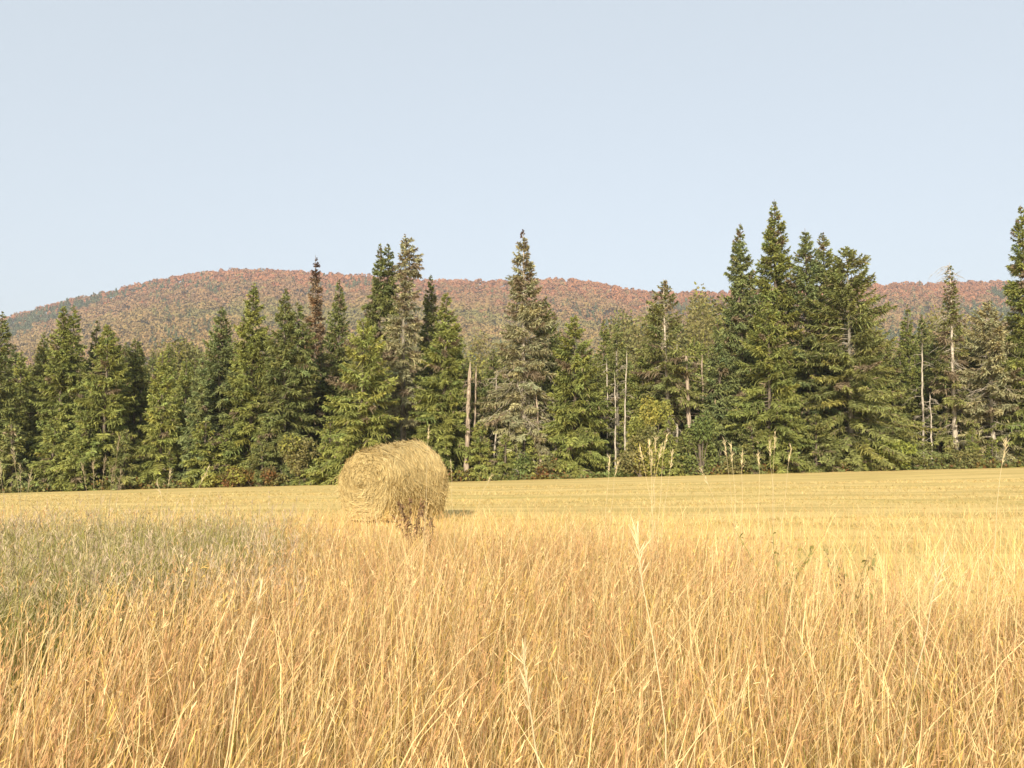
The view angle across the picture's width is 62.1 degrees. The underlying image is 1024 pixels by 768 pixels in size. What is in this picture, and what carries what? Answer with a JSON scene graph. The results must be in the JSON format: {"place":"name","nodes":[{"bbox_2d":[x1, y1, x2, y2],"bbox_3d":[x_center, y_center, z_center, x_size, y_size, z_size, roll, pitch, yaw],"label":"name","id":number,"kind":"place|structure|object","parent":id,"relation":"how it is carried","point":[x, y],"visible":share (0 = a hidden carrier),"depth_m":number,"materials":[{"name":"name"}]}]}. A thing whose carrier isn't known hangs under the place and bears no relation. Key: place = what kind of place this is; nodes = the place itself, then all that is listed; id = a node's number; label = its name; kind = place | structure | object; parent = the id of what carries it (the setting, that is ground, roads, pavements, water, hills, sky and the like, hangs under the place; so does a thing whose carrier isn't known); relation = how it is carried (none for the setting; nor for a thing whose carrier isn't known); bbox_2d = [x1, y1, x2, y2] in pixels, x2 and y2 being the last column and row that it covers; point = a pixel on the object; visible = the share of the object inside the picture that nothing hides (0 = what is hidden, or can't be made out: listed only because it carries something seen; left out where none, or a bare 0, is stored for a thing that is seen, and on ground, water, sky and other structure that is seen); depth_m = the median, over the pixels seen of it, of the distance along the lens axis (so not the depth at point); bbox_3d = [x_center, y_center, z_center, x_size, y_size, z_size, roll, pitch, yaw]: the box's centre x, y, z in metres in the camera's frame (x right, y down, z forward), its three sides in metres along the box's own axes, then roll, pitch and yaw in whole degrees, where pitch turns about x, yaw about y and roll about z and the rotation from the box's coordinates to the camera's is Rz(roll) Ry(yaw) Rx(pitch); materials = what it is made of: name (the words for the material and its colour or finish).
{"place":"outdoors","nodes":[
{"label":"outdoors","id":0,"kind":"place"},
{"bbox_2d":[0,491,338,739],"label":"green grass","id":1,"kind":"structure","parent":0,"point":[69,560],"depth_m":6.86,"materials":[{"name":"plant"}]},
{"bbox_2d":[0,494,1023,767],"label":"tall grass","id":2,"kind":"structure","parent":0,"point":[336,612],"depth_m":4.61,"materials":[{"name":"plant"}]},
{"bbox_2d":[0,467,1023,767],"bbox_3d":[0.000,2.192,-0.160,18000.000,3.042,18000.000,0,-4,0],"label":"ground","id":3,"kind":"structure","parent":0,"point":[938,475],"depth_m":19.78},
{"bbox_2d":[0,311,32,482],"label":"conifer tree","id":4,"kind":"object","parent":3,"relation":"on","point":[7,410],"visible":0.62,"depth_m":58.10,"materials":[{"name":"green plant"}]},
{"bbox_2d":[0,423,32,492],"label":"conifer tree","id":5,"kind":"object","parent":3,"relation":"on","point":[10,478],"visible":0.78,"depth_m":56.07,"materials":[{"name":"green plant"}]},
{"bbox_2d":[0,350,35,472],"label":"conifer tree","id":6,"kind":"object","parent":3,"relation":"on","point":[23,382],"visible":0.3,"depth_m":62.18,"materials":[{"name":"green plant"}]},
{"bbox_2d":[13,332,56,483],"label":"conifer tree","id":7,"kind":"object","parent":3,"relation":"on","point":[30,411],"visible":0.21,"depth_m":61.77,"materials":[{"name":"green plant"}]},
{"bbox_2d":[26,416,67,491],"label":"conifer tree","id":8,"kind":"object","parent":3,"relation":"on","point":[49,461],"visible":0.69,"depth_m":56.05,"materials":[{"name":"green plant"}]},
{"bbox_2d":[25,305,88,477],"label":"conifer tree","id":9,"kind":"object","parent":3,"relation":"on","point":[63,364],"visible":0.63,"depth_m":59.79,"materials":[{"name":"green plant"}]},
{"bbox_2d":[51,418,107,490],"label":"conifer tree","id":10,"kind":"object","parent":3,"relation":"on","point":[74,482],"visible":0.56,"depth_m":55.35,"materials":[{"name":"green plant"}]},
{"bbox_2d":[62,428,100,491],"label":"conifer tree","id":11,"kind":"object","parent":3,"relation":"on","point":[80,444],"visible":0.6,"depth_m":55.04,"materials":[{"name":"green plant"}]},
{"bbox_2d":[49,324,137,491],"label":"conifer tree","id":12,"kind":"object","parent":3,"relation":"on","point":[110,418],"visible":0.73,"depth_m":56.60,"materials":[{"name":"green plant"}]},
{"bbox_2d":[79,318,108,440],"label":"conifer tree","id":13,"kind":"object","parent":3,"relation":"on","point":[95,340],"visible":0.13,"depth_m":63.19,"materials":[{"name":"green plant"}]},
{"bbox_2d":[106,429,142,489],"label":"conifer tree","id":14,"kind":"object","parent":3,"relation":"on","point":[129,458],"visible":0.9,"depth_m":55.23,"materials":[{"name":"green plant"}]},
{"bbox_2d":[107,338,159,475],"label":"conifer tree","id":15,"kind":"object","parent":3,"relation":"on","point":[136,362],"visible":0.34,"depth_m":59.83,"materials":[{"name":"green plant"}]},
{"bbox_2d":[123,350,185,488],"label":"conifer tree","id":16,"kind":"object","parent":3,"relation":"on","point":[166,433],"visible":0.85,"depth_m":56.65,"materials":[{"name":"green plant"}]},
{"bbox_2d":[155,343,178,449],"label":"conifer tree","id":17,"kind":"object","parent":3,"relation":"on","point":[171,362],"visible":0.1,"depth_m":78.03,"materials":[{"name":"green plant"}]},
{"bbox_2d":[162,356,193,478],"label":"conifer tree","id":18,"kind":"object","parent":3,"relation":"on","point":[184,383],"visible":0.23,"depth_m":60.70,"materials":[{"name":"green plant"}]},
{"bbox_2d":[156,334,209,417],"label":"leafy tree","id":19,"kind":"object","parent":3,"relation":"on","point":[191,353],"visible":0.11,"depth_m":112.15,"materials":[{"name":"green plant"}]},
{"bbox_2d":[174,354,220,487],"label":"conifer tree","id":20,"kind":"object","parent":3,"relation":"on","point":[196,411],"visible":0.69,"depth_m":56.60,"materials":[{"name":"green plant"}]},
{"bbox_2d":[178,420,227,487],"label":"conifer tree","id":21,"kind":"object","parent":3,"relation":"on","point":[199,437],"visible":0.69,"depth_m":55.38,"materials":[{"name":"green plant"}]},
{"bbox_2d":[187,306,248,459],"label":"conifer tree","id":22,"kind":"object","parent":3,"relation":"on","point":[220,403],"visible":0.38,"depth_m":58.86,"materials":[{"name":"green plant"}]},
{"bbox_2d":[209,428,249,486],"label":"conifer tree","id":23,"kind":"object","parent":3,"relation":"on","point":[225,458],"visible":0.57,"depth_m":56.10,"materials":[{"name":"green plant"}]},
{"bbox_2d":[217,465,254,486],"bbox_3d":[-17.627,5.999,54.734,1.924,1.613,2.544,-2,-5,29],"label":"shrub","id":24,"kind":"object","parent":3,"relation":"on","point":[233,476],"visible":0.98,"depth_m":54.44,"materials":[{"name":"green plant"}]},
{"bbox_2d":[209,283,279,472],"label":"conifer tree","id":25,"kind":"object","parent":3,"relation":"on","point":[248,357],"visible":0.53,"depth_m":57.53,"materials":[{"name":"green plant"}]},
{"bbox_2d":[224,577,266,767],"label":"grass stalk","id":26,"kind":"object","parent":3,"relation":"on","point":[253,620],"visible":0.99,"depth_m":2.96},
{"bbox_2d":[245,434,277,486],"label":"conifer tree","id":27,"kind":"object","parent":3,"relation":"on","point":[262,453],"visible":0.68,"depth_m":55.36,"materials":[{"name":"green plant"}]},
{"bbox_2d":[259,466,291,485],"bbox_3d":[-15.473,6.021,55.018,1.837,1.505,1.935,-2,-5,29],"label":"shrub","id":28,"kind":"object","parent":3,"relation":"on","point":[272,478],"visible":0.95,"depth_m":54.67,"materials":[{"name":"brown plant"}]},
{"bbox_2d":[237,288,325,485],"bbox_3d":[-15.350,0.461,57.482,5.639,13.899,5.498,0,-4,0],"label":"conifer tree","id":29,"kind":"object","parent":3,"relation":"on","point":[293,366],"visible":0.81,"depth_m":56.79,"materials":[{"name":"green plant"}]},
{"bbox_2d":[276,433,319,484],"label":"young tree","id":30,"kind":"object","parent":3,"relation":"on","point":[292,449],"visible":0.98,"depth_m":54.59,"materials":[{"name":"green plant"}]},
{"bbox_2d":[298,255,325,437],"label":"conifer tree","id":31,"kind":"object","parent":3,"relation":"on","point":[315,301],"visible":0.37,"depth_m":66.38,"materials":[{"name":"green plant"}]},
{"bbox_2d":[295,345,344,467],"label":"conifer tree","id":32,"kind":"object","parent":3,"relation":"on","point":[320,388],"visible":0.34,"depth_m":60.63,"materials":[{"name":"green plant"}]},
{"bbox_2d":[311,420,344,482],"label":"conifer tree","id":33,"kind":"object","parent":3,"relation":"on","point":[325,440],"visible":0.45,"depth_m":55.08,"materials":[{"name":"green plant"}]},
{"bbox_2d":[314,279,357,436],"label":"conifer tree","id":34,"kind":"object","parent":3,"relation":"on","point":[338,349],"visible":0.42,"depth_m":62.05,"materials":[{"name":"green plant"}]},
{"bbox_2d":[300,318,403,485],"bbox_3d":[-10.210,1.520,55.329,6.196,11.827,7.354,0,-4,0],"label":"conifer tree","id":35,"kind":"object","parent":3,"relation":"on","point":[353,439],"visible":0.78,"depth_m":55.08,"materials":[{"name":"green plant"}]},
{"bbox_2d":[341,243,410,449],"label":"conifer tree","id":36,"kind":"object","parent":3,"relation":"on","point":[381,303],"visible":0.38,"depth_m":63.34,"materials":[{"name":"green plant"}]},
{"bbox_2d":[331,437,453,520],"bbox_3d":[-2.223,1.756,15.914,1.902,1.554,1.733,-3,-5,38],"label":"hay bale","id":37,"kind":"object","parent":3,"relation":"on","point":[381,476],"visible":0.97,"depth_m":15.37,"materials":[{"name":"plant"}]},
{"bbox_2d":[373,234,425,443],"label":"conifer tree","id":38,"kind":"object","parent":3,"relation":"on","point":[402,370],"visible":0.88,"depth_m":61.18,"materials":[{"name":"green plant"}]},
{"bbox_2d":[391,498,424,551],"bbox_3d":[-1.419,1.935,11.601,0.458,0.749,0.565,1,-4,-19],"label":"weed","id":39,"kind":"object","parent":3,"relation":"on","point":[422,506],"visible":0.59,"depth_m":11.49,"materials":[{"name":"beige plant"}]},
{"bbox_2d":[406,275,443,448],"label":"conifer tree","id":40,"kind":"object","parent":3,"relation":"on","point":[431,317],"visible":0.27,"depth_m":66.05,"materials":[{"name":"green plant"}]},
{"bbox_2d":[407,291,481,480],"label":"conifer tree","id":41,"kind":"object","parent":3,"relation":"on","point":[445,438],"visible":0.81,"depth_m":56.51,"materials":[{"name":"green plant"}]},
{"bbox_2d":[446,352,483,473],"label":"conifer tree","id":42,"kind":"object","parent":3,"relation":"on","point":[465,375],"visible":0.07,"depth_m":61.09,"materials":[{"name":"green plant"}]},
{"bbox_2d":[460,364,480,480],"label":"dead tree","id":43,"kind":"object","parent":3,"relation":"on","point":[468,435],"visible":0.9,"depth_m":55.96,"materials":[{"name":"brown wood"}]},
{"bbox_2d":[463,330,491,386],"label":"leafy tree","id":44,"kind":"object","parent":3,"relation":"on","point":[480,363],"visible":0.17,"depth_m":140.30,"materials":[{"name":"green plant"}]},
{"bbox_2d":[465,422,500,480],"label":"conifer tree","id":45,"kind":"object","parent":3,"relation":"on","point":[487,469],"visible":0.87,"depth_m":55.12,"materials":[{"name":"green plant"}]},
{"bbox_2d":[470,349,507,467],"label":"conifer tree","id":46,"kind":"object","parent":3,"relation":"on","point":[483,392],"visible":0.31,"depth_m":60.79,"materials":[{"name":"green plant"}]},
{"bbox_2d":[494,433,517,480],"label":"conifer tree","id":47,"kind":"object","parent":3,"relation":"on","point":[504,465],"visible":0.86,"depth_m":55.34,"materials":[{"name":"green plant"}]},
{"bbox_2d":[0,454,1023,492],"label":"undergrowth","id":48,"kind":"object","parent":3,"relation":"on","point":[987,463],"visible":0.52,"depth_m":55.06,"materials":[{"name":"green plant"}]},
{"bbox_2d":[0,478,1023,639],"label":"stubble","id":49,"kind":"object","parent":3,"relation":"on","point":[498,500],"visible":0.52,"depth_m":21.40,"materials":[{"name":"plant"}]},
{"bbox_2d":[470,229,562,473],"bbox_3d":[0.369,-1.769,58.303,7.035,17.965,6.706,0,-4,0],"label":"conifer tree","id":50,"kind":"object","parent":3,"relation":"on","point":[519,390],"visible":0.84,"depth_m":57.79,"materials":[{"name":"plant"}]},
{"bbox_2d":[508,638,539,767],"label":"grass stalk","id":51,"kind":"object","parent":3,"relation":"on","point":[525,682],"visible":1,"depth_m":2.34,"materials":[{"name":"plant"}]},
{"bbox_2d":[515,426,538,478],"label":"conifer tree","id":52,"kind":"object","parent":3,"relation":"on","point":[527,450],"visible":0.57,"depth_m":56.25,"materials":[{"name":"green plant"}]},
{"bbox_2d":[526,296,577,471],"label":"conifer tree","id":53,"kind":"object","parent":3,"relation":"on","point":[555,342],"visible":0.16,"depth_m":62.84,"materials":[{"name":"green plant"}]},
{"bbox_2d":[533,315,616,478],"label":"conifer tree","id":54,"kind":"object","parent":3,"relation":"on","point":[581,458],"visible":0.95,"depth_m":55.95,"materials":[{"name":"green plant"}]},
{"bbox_2d":[584,357,617,471],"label":"conifer tree","id":55,"kind":"object","parent":3,"relation":"on","point":[599,380],"visible":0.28,"depth_m":61.96,"materials":[{"name":"green plant"}]},
{"bbox_2d":[590,318,616,454],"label":"conifer tree","id":56,"kind":"object","parent":3,"relation":"on","point":[605,334],"visible":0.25,"depth_m":65.22,"materials":[{"name":"green plant"}]},
{"bbox_2d":[598,324,633,464],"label":"conifer tree","id":57,"kind":"object","parent":3,"relation":"on","point":[619,377],"visible":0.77,"depth_m":62.07,"materials":[{"name":"green plant"}]},
{"bbox_2d":[602,313,647,399],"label":"leafy tree","id":58,"kind":"object","parent":3,"relation":"on","point":[630,341],"visible":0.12,"depth_m":115.86,"materials":[{"name":"green plant"}]},
{"bbox_2d":[610,371,640,462],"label":"conifer tree","id":59,"kind":"object","parent":3,"relation":"on","point":[620,430],"visible":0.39,"depth_m":61.24,"materials":[{"name":"green plant"}]},
{"bbox_2d":[611,349,660,469],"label":"conifer tree","id":60,"kind":"object","parent":3,"relation":"on","point":[642,363],"visible":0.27,"depth_m":60.90,"materials":[{"name":"green plant"}]},
{"bbox_2d":[613,423,663,476],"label":"young tree","id":61,"kind":"object","parent":3,"relation":"on","point":[628,461],"visible":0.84,"depth_m":54.61,"materials":[{"name":"green plant"}]},
{"bbox_2d":[608,308,668,389],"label":"leafy tree","id":62,"kind":"object","parent":3,"relation":"on","point":[641,337],"visible":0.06,"depth_m":118.28,"materials":[{"name":"green plant"}]},
{"bbox_2d":[628,512,666,767],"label":"grass clump","id":63,"kind":"object","parent":3,"relation":"on","point":[637,541],"visible":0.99,"depth_m":2.87,"materials":[{"name":"plant"}]},
{"bbox_2d":[625,395,673,476],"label":"young tree","id":64,"kind":"object","parent":3,"relation":"on","point":[654,415],"visible":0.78,"depth_m":55.03,"materials":[{"name":"green plant"}]},
{"bbox_2d":[634,307,690,379],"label":"leafy tree","id":65,"kind":"object","parent":3,"relation":"on","point":[684,339],"visible":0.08,"depth_m":131.82,"materials":[{"name":"green plant"}]},
{"bbox_2d":[649,417,689,475],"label":"conifer tree","id":66,"kind":"object","parent":3,"relation":"on","point":[673,471],"visible":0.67,"depth_m":54.97,"materials":[{"name":"green plant"}]},
{"bbox_2d":[631,279,713,454],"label":"conifer tree","id":67,"kind":"object","parent":3,"relation":"on","point":[662,368],"visible":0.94,"depth_m":59.94,"materials":[{"name":"plant"}]},
{"bbox_2d":[674,427,707,474],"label":"conifer tree","id":68,"kind":"object","parent":3,"relation":"on","point":[681,439],"visible":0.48,"depth_m":56.00,"materials":[{"name":"green plant"}]},
{"bbox_2d":[672,338,717,457],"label":"conifer tree","id":69,"kind":"object","parent":3,"relation":"on","point":[694,346],"visible":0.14,"depth_m":62.04,"materials":[{"name":"green plant"}]},
{"bbox_2d":[678,410,723,475],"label":"young tree","id":70,"kind":"object","parent":3,"relation":"on","point":[702,432],"visible":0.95,"depth_m":55.37,"materials":[{"name":"green plant"}]},
{"bbox_2d":[682,291,723,395],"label":"leafy tree","id":71,"kind":"object","parent":3,"relation":"on","point":[704,337],"visible":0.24,"depth_m":104.52,"materials":[{"name":"green plant"}]},
{"bbox_2d":[681,281,739,381],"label":"leafy tree","id":72,"kind":"object","parent":3,"relation":"on","point":[701,297],"visible":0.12,"depth_m":123.81,"materials":[{"name":"green plant"}]},
{"bbox_2d":[689,318,744,469],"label":"conifer tree","id":73,"kind":"object","parent":3,"relation":"on","point":[722,357],"visible":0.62,"depth_m":58.69,"materials":[{"name":"green plant"}]},
{"bbox_2d":[720,454,751,473],"bbox_3d":[14.509,5.267,55.180,1.768,1.510,1.693,2,-5,-28],"label":"shrub","id":74,"kind":"object","parent":3,"relation":"on","point":[735,464],"visible":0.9,"depth_m":54.95,"materials":[{"name":"green plant"}]},
{"bbox_2d":[705,224,771,471],"bbox_3d":[16.228,-2.467,60.771,5.643,18.161,6.273,0,-4,0],"label":"conifer tree","id":75,"kind":"object","parent":3,"relation":"on","point":[740,279],"visible":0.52,"depth_m":60.01,"materials":[{"name":"green plant"}]},
{"bbox_2d":[735,420,768,473],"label":"conifer tree","id":76,"kind":"object","parent":3,"relation":"on","point":[754,460],"visible":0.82,"depth_m":55.26,"materials":[{"name":"green plant"}]},
{"bbox_2d":[724,301,823,473],"bbox_3d":[17.386,0.511,56.241,6.583,12.561,6.927,0,-4,0],"label":"conifer tree","id":77,"kind":"object","parent":3,"relation":"on","point":[781,397],"visible":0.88,"depth_m":56.54,"materials":[{"name":"green plant"}]},
{"bbox_2d":[743,201,823,453],"bbox_3d":[19.314,-3.249,61.769,6.523,20.557,7.200,4,-6,-41],"label":"conifer tree","id":78,"kind":"object","parent":3,"relation":"on","point":[772,248],"visible":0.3,"depth_m":61.25,"materials":[{"name":"green plant"}]},
{"bbox_2d":[770,419,801,472],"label":"conifer tree","id":79,"kind":"object","parent":3,"relation":"on","point":[784,445],"visible":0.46,"depth_m":55.52,"materials":[{"name":"green plant"}]},
{"bbox_2d":[774,232,870,464],"bbox_3d":[21.102,-2.410,60.380,7.341,17.602,6.642,0,-4,0],"label":"conifer tree","id":80,"kind":"object","parent":3,"relation":"on","point":[802,278],"visible":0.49,"depth_m":60.07,"materials":[{"name":"green plant"}]},
{"bbox_2d":[797,413,847,472],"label":"conifer tree","id":81,"kind":"object","parent":3,"relation":"on","point":[816,451],"visible":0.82,"depth_m":55.10,"materials":[{"name":"green plant"}]},
{"bbox_2d":[797,232,861,441],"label":"conifer tree","id":82,"kind":"object","parent":3,"relation":"on","point":[823,243],"visible":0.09,"depth_m":62.35,"materials":[{"name":"green plant"}]},
{"bbox_2d":[823,546,877,628],"bbox_3d":[2.814,1.730,7.068,0.434,0.726,0.298,-1,-4,9],"label":"weed","id":83,"kind":"object","parent":3,"relation":"on","point":[865,561],"visible":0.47,"depth_m":7.04,"materials":[{"name":"beige plant"}]},
{"bbox_2d":[789,246,952,471],"bbox_3d":[23.337,-1.189,57.872,10.525,16.592,10.466,0,-4,0],"label":"conifer tree","id":84,"kind":"object","parent":3,"relation":"on","point":[844,295],"visible":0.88,"depth_m":56.82,"materials":[{"name":"green plant"}]},
{"bbox_2d":[854,329,901,457],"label":"conifer tree","id":85,"kind":"object","parent":3,"relation":"on","point":[868,385],"visible":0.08,"depth_m":62.37,"materials":[{"name":"green plant"}]},
{"bbox_2d":[870,439,917,470],"bbox_3d":[24.707,4.651,55.261,2.803,2.253,3.082,0,-4,0],"label":"shrub","id":86,"kind":"object","parent":3,"relation":"on","point":[903,445],"visible":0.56,"depth_m":54.62,"materials":[{"name":"green plant"}]},
{"bbox_2d":[880,347,918,437],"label":"conifer tree","id":87,"kind":"object","parent":3,"relation":"on","point":[899,401],"visible":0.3,"depth_m":62.99,"materials":[{"name":"green plant"}]},
{"bbox_2d":[893,304,927,421],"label":"conifer tree","id":88,"kind":"object","parent":3,"relation":"on","point":[907,345],"visible":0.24,"depth_m":69.31,"materials":[{"name":"green plant"}]},
{"bbox_2d":[902,351,937,465],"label":"conifer tree","id":89,"kind":"object","parent":3,"relation":"on","point":[916,378],"visible":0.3,"depth_m":63.74,"materials":[{"name":"green plant"}]},
{"bbox_2d":[913,314,934,369],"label":"conifer tree","id":90,"kind":"object","parent":3,"relation":"on","point":[919,339],"visible":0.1,"depth_m":71.33,"materials":[{"name":"green plant"}]},
{"bbox_2d":[901,542,950,767],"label":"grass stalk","id":91,"kind":"object","parent":3,"relation":"on","point":[939,574],"visible":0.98,"depth_m":3.25,"materials":[{"name":"plant"}]},
{"bbox_2d":[915,337,960,465],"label":"conifer tree","id":92,"kind":"object","parent":3,"relation":"on","point":[927,392],"visible":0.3,"depth_m":62.09,"materials":[{"name":"green plant"}]},
{"bbox_2d":[923,314,973,366],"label":"leafy tree","id":93,"kind":"object","parent":3,"relation":"on","point":[932,334],"visible":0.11,"depth_m":95.67,"materials":[{"name":"green plant"}]},
{"bbox_2d":[929,265,990,451],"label":"conifer tree","id":94,"kind":"object","parent":3,"relation":"on","point":[952,400],"visible":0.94,"depth_m":59.02,"materials":[{"name":"plant"}]},
{"bbox_2d":[943,448,981,468],"bbox_3d":[29.379,4.929,55.344,2.257,1.497,2.302,0,-4,0],"label":"shrub","id":95,"kind":"object","parent":3,"relation":"on","point":[958,457],"visible":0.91,"depth_m":55.10,"materials":[{"name":"green plant"}]},
{"bbox_2d":[957,337,997,453],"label":"conifer tree","id":96,"kind":"object","parent":3,"relation":"on","point":[973,364],"visible":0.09,"depth_m":60.80,"materials":[{"name":"green plant"}]},
{"bbox_2d":[934,300,1023,467],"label":"conifer tree","id":97,"kind":"object","parent":3,"relation":"on","point":[999,351],"visible":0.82,"depth_m":57.65,"materials":[{"name":"plant"}]},
{"bbox_2d":[982,205,1023,459],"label":"conifer tree","id":98,"kind":"object","parent":3,"relation":"on","point":[1013,290],"visible":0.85,"depth_m":57.33,"materials":[{"name":"green plant"}]},
{"bbox_2d":[7,278,1016,429],"bbox_3d":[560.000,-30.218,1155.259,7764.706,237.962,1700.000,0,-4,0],"label":"hill","id":99,"kind":"structure","parent":0,"point":[604,313],"depth_m":917.51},
{"bbox_2d":[0,268,1023,379],"bbox_3d":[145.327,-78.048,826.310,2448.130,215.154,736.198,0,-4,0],"label":"hill forest","id":100,"kind":"object","parent":99,"relation":"on","point":[487,302],"visible":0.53,"depth_m":927.96,"materials":[{"name":"orange plant"}]},
{"bbox_2d":[0,0,1023,317],"label":"sky","id":101,"kind":"structure","parent":0,"point":[629,142],"materials":[{"name":"blue"}]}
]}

